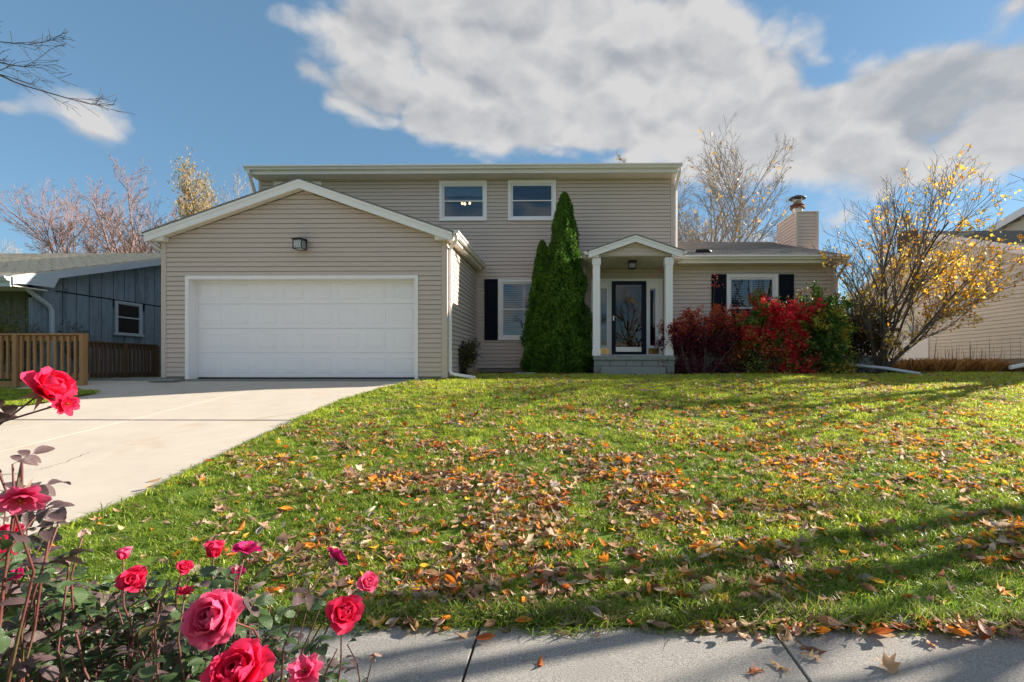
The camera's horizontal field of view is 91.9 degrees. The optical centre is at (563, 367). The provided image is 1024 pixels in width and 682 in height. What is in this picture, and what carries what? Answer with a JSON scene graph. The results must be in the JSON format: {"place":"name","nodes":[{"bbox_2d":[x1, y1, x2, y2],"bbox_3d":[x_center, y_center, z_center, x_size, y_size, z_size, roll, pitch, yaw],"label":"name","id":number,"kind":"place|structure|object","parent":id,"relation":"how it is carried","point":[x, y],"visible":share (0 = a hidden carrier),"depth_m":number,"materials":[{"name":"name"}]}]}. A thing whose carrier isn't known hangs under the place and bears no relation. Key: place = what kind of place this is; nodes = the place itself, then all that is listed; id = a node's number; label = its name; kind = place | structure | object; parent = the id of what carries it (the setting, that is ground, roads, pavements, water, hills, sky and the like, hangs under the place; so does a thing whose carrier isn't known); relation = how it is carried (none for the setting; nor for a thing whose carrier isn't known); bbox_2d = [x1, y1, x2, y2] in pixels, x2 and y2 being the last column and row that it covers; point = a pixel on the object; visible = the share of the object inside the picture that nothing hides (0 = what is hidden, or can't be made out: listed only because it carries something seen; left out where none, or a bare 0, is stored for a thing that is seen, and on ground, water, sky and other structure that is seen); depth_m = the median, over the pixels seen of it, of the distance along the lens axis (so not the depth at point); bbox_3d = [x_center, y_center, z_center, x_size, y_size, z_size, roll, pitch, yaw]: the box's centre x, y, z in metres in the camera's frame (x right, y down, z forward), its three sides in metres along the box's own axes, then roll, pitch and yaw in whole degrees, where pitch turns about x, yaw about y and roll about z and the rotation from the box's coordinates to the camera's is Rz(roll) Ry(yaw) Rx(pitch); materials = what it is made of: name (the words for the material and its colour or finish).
{"place":"outdoors","nodes":[
{"label":"outdoors","id":0,"kind":"place"},
{"bbox_2d":[77,377,162,380],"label":"side path","id":1,"kind":"structure","parent":0,"point":[123,379],"depth_m":11.15,"materials":[{"name":"concrete"}]},
{"bbox_2d":[88,341,159,378],"bbox_3d":[-10.774,-0.136,12.081,0.130,0.943,1.951,0,0,2],"label":"wooden fence","id":2,"kind":"object","parent":1,"relation":"on","point":[125,348],"visible":0.76,"depth_m":12.05,"materials":[{"name":"brown wood"}]},
{"bbox_2d":[0,381,405,624],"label":"driveway","id":3,"kind":"structure","parent":0,"point":[110,441],"depth_m":6.77,"materials":[{"name":"concrete"}]},
{"bbox_2d":[148,379,181,381],"bbox_3d":[-8.769,0.281,10.854,0.560,0.055,0.260,0,0,1],"label":"paving stone","id":4,"kind":"object","parent":3,"relation":"on","point":[163,380],"visible":1,"depth_m":10.73,"materials":[{"name":"concrete"}]},
{"bbox_2d":[0,0,1023,323],"label":"sky","id":5,"kind":"structure","parent":0,"point":[868,90],"materials":[{"name":"blue"}]},
{"bbox_2d":[0,373,1023,630],"bbox_3d":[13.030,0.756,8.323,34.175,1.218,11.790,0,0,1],"label":"lawn","id":6,"kind":"structure","parent":0,"point":[613,535],"depth_m":3.83,"materials":[{"name":"plant"}]},
{"bbox_2d":[0,238,22,252],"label":"bare tree","id":7,"kind":"object","parent":6,"relation":"on","point":[16,251],"visible":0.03,"depth_m":43.32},
{"bbox_2d":[0,304,32,380],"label":"climbing shrub","id":8,"kind":"object","parent":6,"relation":"on","point":[6,329],"visible":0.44,"depth_m":10.84,"materials":[{"name":"green plant"}]},
{"bbox_2d":[1,301,46,371],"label":"climbing shrub","id":9,"kind":"object","parent":6,"relation":"on","point":[25,342],"visible":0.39,"depth_m":11.19,"materials":[{"name":"green plant"}]},
{"bbox_2d":[0,333,88,387],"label":"wooden fence","id":10,"kind":"object","parent":6,"relation":"on","point":[19,339],"visible":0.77,"depth_m":10.34,"materials":[{"name":"brown wood"}]},
{"bbox_2d":[0,21,134,115],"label":"bare tree","id":11,"kind":"object","parent":6,"relation":"on","point":[23,85],"visible":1,"depth_m":5.39,"materials":[{"name":"brown plant"}]},
{"bbox_2d":[57,320,95,372],"bbox_3d":[-11.923,-0.474,12.022,0.894,1.467,0.786,0,0,1],"label":"climbing shrub","id":12,"kind":"object","parent":6,"relation":"on","point":[72,346],"visible":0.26,"depth_m":11.97,"materials":[{"name":"green plant"}]},
{"bbox_2d":[0,253,160,378],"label":"neighbour house","id":13,"kind":"structure","parent":6,"relation":"on","point":[110,297],"depth_m":13.04,"materials":[{"name":"blue wood"}]},
{"bbox_2d":[113,300,144,336],"bbox_3d":[-12.281,-1.370,13.959,0.070,0.947,0.929,0,0,1],"label":"window","id":14,"kind":"structure","parent":13,"relation":"in","point":[128,317],"depth_m":13.95,"materials":[{"name":"white glass"}]},
{"bbox_2d":[0,153,182,252],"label":"bare tree","id":15,"kind":"object","parent":6,"relation":"on","point":[48,243],"visible":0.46,"depth_m":29.15,"materials":[{"name":"plant"}]},
{"bbox_2d":[106,212,177,252],"bbox_3d":[-24.293,-4.520,29.416,6.342,10.014,5.115,0,0,44],"label":"bare tree","id":16,"kind":"object","parent":6,"relation":"on","point":[143,244],"visible":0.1,"depth_m":27.20,"materials":[{"name":"plant"}]},
{"bbox_2d":[142,147,220,252],"bbox_3d":[-21.526,-5.960,28.770,3.643,12.997,4.351,0,0,12],"label":"golden tree","id":17,"kind":"object","parent":6,"relation":"on","point":[189,194],"visible":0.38,"depth_m":28.23,"materials":[{"name":"yellow plant"}]},
{"bbox_2d":[217,166,253,200],"bbox_3d":[-18.557,-5.240,28.668,3.554,11.540,5.005,0,0,26],"label":"bare tree","id":18,"kind":"object","parent":6,"relation":"on","point":[235,189],"visible":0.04,"depth_m":27.56,"materials":[{"name":"plant"}]},
{"bbox_2d":[470,590,486,600],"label":"fallen leaf","id":19,"kind":"object","parent":6,"relation":"on","point":[476,594],"visible":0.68,"depth_m":2.82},
{"bbox_2d":[137,163,850,380],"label":"house","id":20,"kind":"structure","parent":6,"relation":"on","point":[400,272],"depth_m":12.29,"materials":[{"name":"plastic"}]},
{"bbox_2d":[274,181,321,184],"bbox_3d":[-7.746,-4.836,14.400,1.405,1.167,0.080,0,0,1],"label":"window","id":21,"kind":"structure","parent":20,"relation":"in","point":[318,182],"depth_m":14.37,"materials":[{"name":"white paint"}]},
{"bbox_2d":[291,237,306,250],"bbox_3d":[-5.768,-2.725,10.817,0.270,0.278,0.321,0,0,1],"label":"wall lantern","id":22,"kind":"object","parent":20,"relation":"attached to","point":[299,243],"depth_m":10.71,"materials":[{"name":"black metal"}]},
{"bbox_2d":[197,283,414,378],"bbox_3d":[-5.820,-0.873,11.242,5.065,2.263,0.062,0,0,1],"label":"garage door","id":23,"kind":"structure","parent":20,"relation":"in","point":[247,330],"depth_m":11.22,"materials":[{"name":"paint"}]},
{"bbox_2d":[439,180,486,220],"bbox_3d":[-2.905,-4.839,14.375,1.413,1.165,0.175,0,0,1],"label":"window","id":24,"kind":"structure","parent":20,"relation":"in","point":[449,209],"depth_m":14.40,"materials":[{"name":"white paint"}]},
{"bbox_2d":[498,279,531,339],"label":"window","id":25,"kind":"structure","parent":20,"relation":"in","point":[513,295],"depth_m":14.41,"materials":[{"name":"white paint"}]},
{"bbox_2d":[507,180,555,220],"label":"window","id":26,"kind":"structure","parent":20,"relation":"in","point":[518,210],"depth_m":14.33,"materials":[{"name":"white paint"}]},
{"bbox_2d":[612,281,645,355],"bbox_3d":[1.901,-1.403,14.223,1.001,2.191,0.080,0,0,1],"label":"storm door","id":27,"kind":"structure","parent":20,"relation":"in","point":[628,320],"depth_m":14.24,"materials":[{"name":"black glass"}]},
{"bbox_2d":[628,260,636,269],"bbox_3d":[1.855,-2.766,13.275,0.220,0.212,0.220,0,0,1],"label":"porch lamp","id":28,"kind":"object","parent":20,"relation":"attached to","point":[631,262],"visible":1,"depth_m":13.24,"materials":[{"name":"black metal"}]},
{"bbox_2d":[726,274,777,320],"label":"window","id":29,"kind":"structure","parent":20,"relation":"in","point":[739,286],"depth_m":13.91,"materials":[{"name":"white paint"}]},
{"bbox_2d":[494,594,506,602],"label":"fallen leaf","id":30,"kind":"object","parent":6,"relation":"on","point":[500,598],"visible":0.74,"depth_m":2.75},
{"bbox_2d":[456,372,591,376],"bbox_3d":[-0.670,0.161,12.836,3.700,0.105,2.850,0,0,1],"label":"planting bed","id":31,"kind":"object","parent":6,"relation":"on","point":[514,372],"depth_m":13.01,"materials":[{"name":"soil"}]},
{"bbox_2d":[457,337,481,374],"bbox_3d":[-2.476,-0.304,12.371,0.795,1.084,0.898,0,0,42],"label":"corner shrub","id":32,"kind":"object","parent":31,"relation":"on","point":[468,356],"visible":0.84,"depth_m":12.26,"materials":[{"name":"green plant"}]},
{"bbox_2d":[466,367,481,374],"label":"dry grass","id":33,"kind":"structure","parent":31,"relation":"on","point":[472,372],"depth_m":12.03,"materials":[{"name":"brown plant"}]},
{"bbox_2d":[519,240,554,372],"bbox_3d":[-0.529,-1.620,13.543,1.383,3.796,1.293,0,0,-20],"label":"arborvitae","id":34,"kind":"object","parent":31,"relation":"on","point":[530,357],"visible":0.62,"depth_m":13.22,"materials":[{"name":"green plant"}]},
{"bbox_2d":[532,191,593,372],"bbox_3d":[0.077,-2.269,13.439,2.030,5.093,1.897,0,0,1],"label":"arborvitae","id":35,"kind":"object","parent":31,"relation":"on","point":[569,331],"visible":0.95,"depth_m":12.98,"materials":[{"name":"green plant"}]},
{"bbox_2d":[524,590,532,598],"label":"fallen leaf","id":36,"kind":"object","parent":6,"relation":"on","point":[529,595],"visible":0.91,"depth_m":2.81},
{"bbox_2d":[49,372,1023,639],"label":"fallen leaves","id":37,"kind":"object","parent":6,"relation":"on","point":[453,576],"depth_m":4.25,"materials":[{"name":"plant"}]},
{"bbox_2d":[536,584,545,594],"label":"fallen leaf","id":38,"kind":"object","parent":6,"relation":"on","point":[541,590],"visible":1,"depth_m":2.85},
{"bbox_2d":[558,583,569,588],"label":"fallen leaf","id":39,"kind":"object","parent":6,"relation":"on","point":[567,585],"visible":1,"depth_m":2.89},
{"bbox_2d":[585,604,602,616],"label":"fallen leaf","id":40,"kind":"object","parent":6,"relation":"on","point":[595,609],"visible":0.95,"depth_m":2.65,"materials":[{"name":"plant"}]},
{"bbox_2d":[290,371,1023,432],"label":"lawn grass","id":41,"kind":"structure","parent":6,"relation":"on","point":[719,403],"depth_m":8.60,"materials":[{"name":"plant"}]},
{"bbox_2d":[675,180,707,240],"bbox_3d":[5.135,-4.687,24.423,6.750,10.356,4.479,0,0,1],"label":"bare tree","id":42,"kind":"object","parent":6,"relation":"on","point":[687,210],"visible":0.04,"depth_m":24.28,"materials":[{"name":"brown plant"}]},
{"bbox_2d":[688,599,701,610],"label":"fallen leaf","id":43,"kind":"object","parent":6,"relation":"on","point":[699,606],"visible":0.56,"depth_m":2.74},
{"bbox_2d":[616,111,801,242],"bbox_3d":[7.166,-6.102,26.938,10.248,13.221,13.571,0,0,44],"label":"bare tree","id":44,"kind":"object","parent":6,"relation":"on","point":[737,224],"visible":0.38,"depth_m":24.90,"materials":[{"name":"grey plant"}]},
{"bbox_2d":[716,611,737,626],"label":"fallen leaf","id":45,"kind":"object","parent":6,"relation":"on","point":[730,617],"visible":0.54,"depth_m":2.62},
{"bbox_2d":[681,371,930,373],"bbox_3d":[6.436,0.121,13.261,6.700,0.063,2.100,0,0,1],"label":"planting bed","id":46,"kind":"object","parent":6,"relation":"on","point":[817,372],"visible":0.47,"depth_m":12.63,"materials":[{"name":"soil"}]},
{"bbox_2d":[652,302,750,373],"bbox_3d":[3.556,-0.736,12.968,2.676,1.912,1.733,0,0,1],"label":"barberry shrub","id":47,"kind":"object","parent":46,"relation":"on","point":[700,341],"visible":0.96,"depth_m":12.63,"materials":[{"name":"red plant"}]},
{"bbox_2d":[707,274,723,350],"bbox_3d":[3.901,-1.422,12.701,0.481,1.975,0.272,0,0,25],"label":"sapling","id":48,"kind":"object","parent":47,"relation":"on","point":[713,302],"visible":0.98,"depth_m":12.69,"materials":[{"name":"brown plant"}]},
{"bbox_2d":[720,288,827,373],"bbox_3d":[5.392,-0.935,12.844,2.752,2.321,1.840,0,0,1],"label":"burning bush","id":49,"kind":"object","parent":46,"relation":"on","point":[773,330],"visible":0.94,"depth_m":12.43,"materials":[{"name":"red plant"}]},
{"bbox_2d":[793,280,859,373],"bbox_3d":[6.734,-1.019,12.789,1.733,2.475,2.062,0,0,1],"label":"viburnum shrub","id":50,"kind":"object","parent":46,"relation":"on","point":[830,323],"visible":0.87,"depth_m":12.38,"materials":[{"name":"green plant"}]},
{"bbox_2d":[847,355,878,371],"bbox_3d":[8.423,-0.091,13.783,0.680,0.490,0.620,0,0,1],"label":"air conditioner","id":51,"kind":"object","parent":46,"relation":"on","point":[868,361],"visible":0.32,"depth_m":13.52,"materials":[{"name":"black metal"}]},
{"bbox_2d":[839,299,900,371],"bbox_3d":[8.268,-0.888,13.883,1.871,2.196,1.907,0,0,27],"label":"dogwood shrub","id":52,"kind":"object","parent":46,"relation":"on","point":[859,344],"visible":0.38,"depth_m":13.49,"materials":[{"name":"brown plant"}]},
{"bbox_2d":[845,363,920,373],"bbox_3d":[8.010,0.031,12.407,1.600,0.320,0.123,0,0,31],"label":"drain pipe","id":53,"kind":"object","parent":6,"relation":"on","point":[886,368],"visible":0.79,"depth_m":12.34,"materials":[{"name":"plastic"}]},
{"bbox_2d":[889,622,915,629],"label":"fallen leaf","id":54,"kind":"object","parent":6,"relation":"on","point":[903,625],"visible":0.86,"depth_m":2.55,"materials":[{"name":"plant"}]},
{"bbox_2d":[812,144,1023,371],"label":"serviceberry tree","id":55,"kind":"object","parent":6,"relation":"on","point":[918,280],"visible":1,"depth_m":12.46,"materials":[{"name":"yellow plant"}]},
{"bbox_2d":[842,207,1023,364],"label":"neighbour house","id":56,"kind":"structure","parent":6,"relation":"on","point":[1004,321],"depth_m":16.54,"materials":[{"name":"plastic"}]},
{"bbox_2d":[902,337,928,360],"bbox_3d":[13.751,-0.540,19.278,0.039,1.209,1.480,0,0,1],"label":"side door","id":57,"kind":"structure","parent":56,"relation":"in","point":[920,350],"depth_m":19.05,"materials":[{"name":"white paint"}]},
{"bbox_2d":[888,356,1019,371],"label":"dry perennials","id":58,"kind":"object","parent":6,"relation":"on","point":[967,364],"visible":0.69,"depth_m":13.56,"materials":[{"name":"brown plant"}]},
{"bbox_2d":[928,336,1020,362],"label":"dry stalks","id":59,"kind":"object","parent":6,"relation":"on","point":[976,351],"visible":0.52,"depth_m":14.25,"materials":[{"name":"brown plant"}]},
{"bbox_2d":[1002,362,1023,371],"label":"dry perennials","id":60,"kind":"object","parent":6,"relation":"on","point":[1021,369],"visible":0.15,"depth_m":13.46,"materials":[{"name":"brown plant"}]},
{"bbox_2d":[1008,363,1023,368],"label":"drain pipe","id":61,"kind":"object","parent":6,"relation":"on","point":[1020,365],"visible":1,"depth_m":12.82,"materials":[{"name":"white paint"}]},
{"bbox_2d":[64,624,1023,681],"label":"sidewalk","id":62,"kind":"structure","parent":0,"point":[515,654],"depth_m":2.35,"materials":[{"name":"concrete"}]},
{"bbox_2d":[371,614,387,628],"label":"fallen leaf","id":63,"kind":"object","parent":62,"relation":"on","point":[376,623],"visible":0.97,"depth_m":2.57,"materials":[{"name":"plant"}]},
{"bbox_2d":[385,617,398,627],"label":"fallen leaf","id":64,"kind":"object","parent":62,"relation":"on","point":[391,625],"visible":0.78,"depth_m":2.60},
{"bbox_2d":[410,620,418,630],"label":"fallen leaf","id":65,"kind":"object","parent":62,"relation":"on","point":[414,628],"visible":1,"depth_m":2.56,"materials":[{"name":"plant"}]},
{"bbox_2d":[442,620,453,629],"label":"fallen leaf","id":66,"kind":"object","parent":62,"relation":"on","point":[445,627],"visible":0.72,"depth_m":2.58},
{"bbox_2d":[456,625,478,638],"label":"fallen leaf","id":67,"kind":"object","parent":62,"relation":"on","point":[468,634],"visible":1,"depth_m":2.51,"materials":[{"name":"plant"}]},
{"bbox_2d":[484,619,496,626],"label":"fallen leaf","id":68,"kind":"object","parent":62,"relation":"on","point":[489,622],"visible":1,"depth_m":2.57,"materials":[{"name":"plant"}]},
{"bbox_2d":[516,616,531,621],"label":"fallen leaf","id":69,"kind":"object","parent":62,"relation":"on","point":[520,620],"visible":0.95,"depth_m":2.60,"materials":[{"name":"plant"}]},
{"bbox_2d":[537,655,542,665],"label":"fallen leaf","id":70,"kind":"object","parent":62,"relation":"on","point":[540,661],"visible":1,"depth_m":2.29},
{"bbox_2d":[554,626,566,635],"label":"fallen leaf","id":71,"kind":"object","parent":62,"relation":"on","point":[560,631],"visible":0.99,"depth_m":2.54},
{"bbox_2d":[559,615,573,625],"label":"fallen leaf","id":72,"kind":"object","parent":62,"relation":"on","point":[564,621],"visible":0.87,"depth_m":2.60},
{"bbox_2d":[651,621,674,627],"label":"fallen leaf","id":73,"kind":"object","parent":62,"relation":"on","point":[656,623],"visible":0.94,"depth_m":2.55,"materials":[{"name":"plant"}]},
{"bbox_2d":[706,627,715,632],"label":"fallen leaf","id":74,"kind":"object","parent":62,"relation":"on","point":[711,630],"visible":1,"depth_m":2.49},
{"bbox_2d":[721,626,737,632],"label":"fallen leaf","id":75,"kind":"object","parent":62,"relation":"on","point":[730,629],"visible":1,"depth_m":2.49,"materials":[{"name":"plant"}]},
{"bbox_2d":[747,662,764,673],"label":"fallen leaf","id":76,"kind":"object","parent":62,"relation":"on","point":[753,670],"visible":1,"depth_m":2.22,"materials":[{"name":"plant"}]},
{"bbox_2d":[754,630,765,640],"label":"fallen leaf","id":77,"kind":"object","parent":62,"relation":"on","point":[758,635],"visible":1,"depth_m":2.49,"materials":[{"name":"plant"}]},
{"bbox_2d":[767,653,791,672],"bbox_3d":[0.988,1.365,2.263,0.121,0.038,0.071,0,0,38],"label":"fallen leaf","id":78,"kind":"object","parent":62,"relation":"on","point":[779,666],"visible":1,"depth_m":2.25,"materials":[{"name":"plant"}]},
{"bbox_2d":[777,633,785,641],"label":"fallen leaf","id":79,"kind":"object","parent":62,"relation":"on","point":[781,637],"visible":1,"depth_m":2.45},
{"bbox_2d":[784,626,794,642],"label":"fallen leaf","id":80,"kind":"object","parent":62,"relation":"on","point":[788,635],"visible":1,"depth_m":2.45,"materials":[{"name":"plant"}]},
{"bbox_2d":[789,621,801,634],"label":"fallen leaf","id":81,"kind":"object","parent":62,"relation":"on","point":[799,631],"visible":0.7,"depth_m":2.51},
{"bbox_2d":[797,649,822,661],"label":"fallen leaf","id":82,"kind":"object","parent":62,"relation":"on","point":[811,654],"visible":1,"depth_m":2.33,"materials":[{"name":"plant"}]},
{"bbox_2d":[797,640,827,654],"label":"fallen leaf","id":83,"kind":"object","parent":62,"relation":"on","point":[804,647],"visible":0.96,"depth_m":2.40,"materials":[{"name":"plant"}]},
{"bbox_2d":[816,615,827,626],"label":"fallen leaf","id":84,"kind":"object","parent":62,"relation":"on","point":[823,620],"visible":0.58,"depth_m":2.57,"materials":[{"name":"plant"}]},
{"bbox_2d":[870,627,893,634],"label":"fallen leaf","id":85,"kind":"object","parent":62,"relation":"on","point":[881,630],"visible":1,"depth_m":2.48,"materials":[{"name":"plant"}]},
{"bbox_2d":[878,633,899,637],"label":"fallen leaf","id":86,"kind":"object","parent":62,"relation":"on","point":[889,635],"visible":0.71,"depth_m":2.46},
{"bbox_2d":[877,652,901,674],"bbox_3d":[1.491,1.347,2.248,0.121,0.049,0.112,-16,18,-22],"label":"fallen leaf","id":87,"kind":"object","parent":62,"relation":"on","point":[890,664],"visible":1,"depth_m":2.26,"materials":[{"name":"plant"}]},
{"bbox_2d":[893,614,913,624],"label":"fallen leaf","id":88,"kind":"object","parent":62,"relation":"on","point":[900,620],"visible":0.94,"depth_m":2.59,"materials":[{"name":"plant"}]},
{"bbox_2d":[910,614,934,628],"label":"fallen leaf","id":89,"kind":"object","parent":62,"relation":"on","point":[929,625],"visible":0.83,"depth_m":2.58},
{"bbox_2d":[937,622,950,632],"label":"fallen leaf","id":90,"kind":"object","parent":62,"relation":"on","point":[944,628],"visible":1,"depth_m":2.48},
{"bbox_2d":[946,626,965,635],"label":"fallen leaf","id":91,"kind":"object","parent":62,"relation":"on","point":[957,631],"visible":1,"depth_m":2.48,"materials":[{"name":"plant"}]},
{"bbox_2d":[949,618,977,631],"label":"fallen leaf","id":92,"kind":"object","parent":62,"relation":"on","point":[959,626],"visible":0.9,"depth_m":2.51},
{"bbox_2d":[958,628,972,634],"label":"fallen leaf","id":93,"kind":"object","parent":62,"relation":"on","point":[965,631],"visible":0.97,"depth_m":2.46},
{"bbox_2d":[981,624,996,638],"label":"fallen leaf","id":94,"kind":"object","parent":62,"relation":"on","point":[986,636],"visible":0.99,"depth_m":2.49,"materials":[{"name":"plant"}]},
{"bbox_2d":[978,620,992,635],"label":"fallen leaf","id":95,"kind":"object","parent":94,"relation":"on","point":[988,630],"visible":1,"depth_m":2.50,"materials":[{"name":"plant"}]},
{"bbox_2d":[1001,626,1022,636],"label":"fallen leaf","id":96,"kind":"object","parent":62,"relation":"on","point":[1013,632],"visible":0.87,"depth_m":2.47,"materials":[{"name":"plant"}]},
{"label":"fallen leaf","id":97,"kind":"object","parent":62,"relation":"on","visible":0},
{"bbox_2d":[815,627,830,632],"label":"fallen leaf","id":98,"kind":"object","parent":97,"relation":"on","point":[824,629],"visible":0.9,"depth_m":2.48,"materials":[{"name":"plant"}]},
{"label":"fallen leaf","id":99,"kind":"object","parent":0,"visible":0},
{"bbox_2d":[802,613,815,623],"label":"fallen leaf","id":100,"kind":"object","parent":99,"relation":"on","point":[809,618],"visible":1,"depth_m":2.58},
{"label":"fallen leaf","id":101,"kind":"object","parent":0,"visible":0},
{"bbox_2d":[837,615,852,629],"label":"fallen leaf","id":102,"kind":"object","parent":101,"relation":"on","point":[842,621],"visible":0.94,"depth_m":2.59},
{"bbox_2d":[827,616,843,625],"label":"fallen leaf","id":103,"kind":"object","parent":102,"relation":"on","point":[836,622],"visible":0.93,"depth_m":2.57,"materials":[{"name":"plant"}]},
{"label":"fallen leaf","id":104,"kind":"object","parent":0,"visible":0},
{"bbox_2d":[547,587,555,598],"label":"fallen leaf","id":105,"kind":"object","parent":104,"relation":"on","point":[553,590],"visible":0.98,"depth_m":2.84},
{"label":"fallen leaf","id":106,"kind":"object","parent":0,"visible":0},
{"bbox_2d":[946,620,968,628],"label":"fallen leaf","id":107,"kind":"object","parent":106,"relation":"on","point":[962,625],"visible":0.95,"depth_m":2.53,"materials":[{"name":"plant"}]},
{"label":"fallen leaf","id":108,"kind":"object","parent":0,"visible":0},
{"bbox_2d":[774,603,783,612],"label":"fallen leaf","id":109,"kind":"object","parent":108,"relation":"on","point":[780,610],"visible":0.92,"depth_m":2.67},
{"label":"parkway","id":110,"kind":"structure","parent":0,"visible":0},
{"bbox_2d":[0,367,107,681],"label":"rose bush","id":111,"kind":"object","parent":110,"relation":"on","point":[58,389],"visible":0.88,"depth_m":0.83,"materials":[{"name":"red plant"}]},
{"bbox_2d":[0,529,381,681],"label":"rose bush","id":112,"kind":"object","parent":110,"relation":"on","point":[206,622],"visible":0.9,"depth_m":0.99,"materials":[{"name":"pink plant"}]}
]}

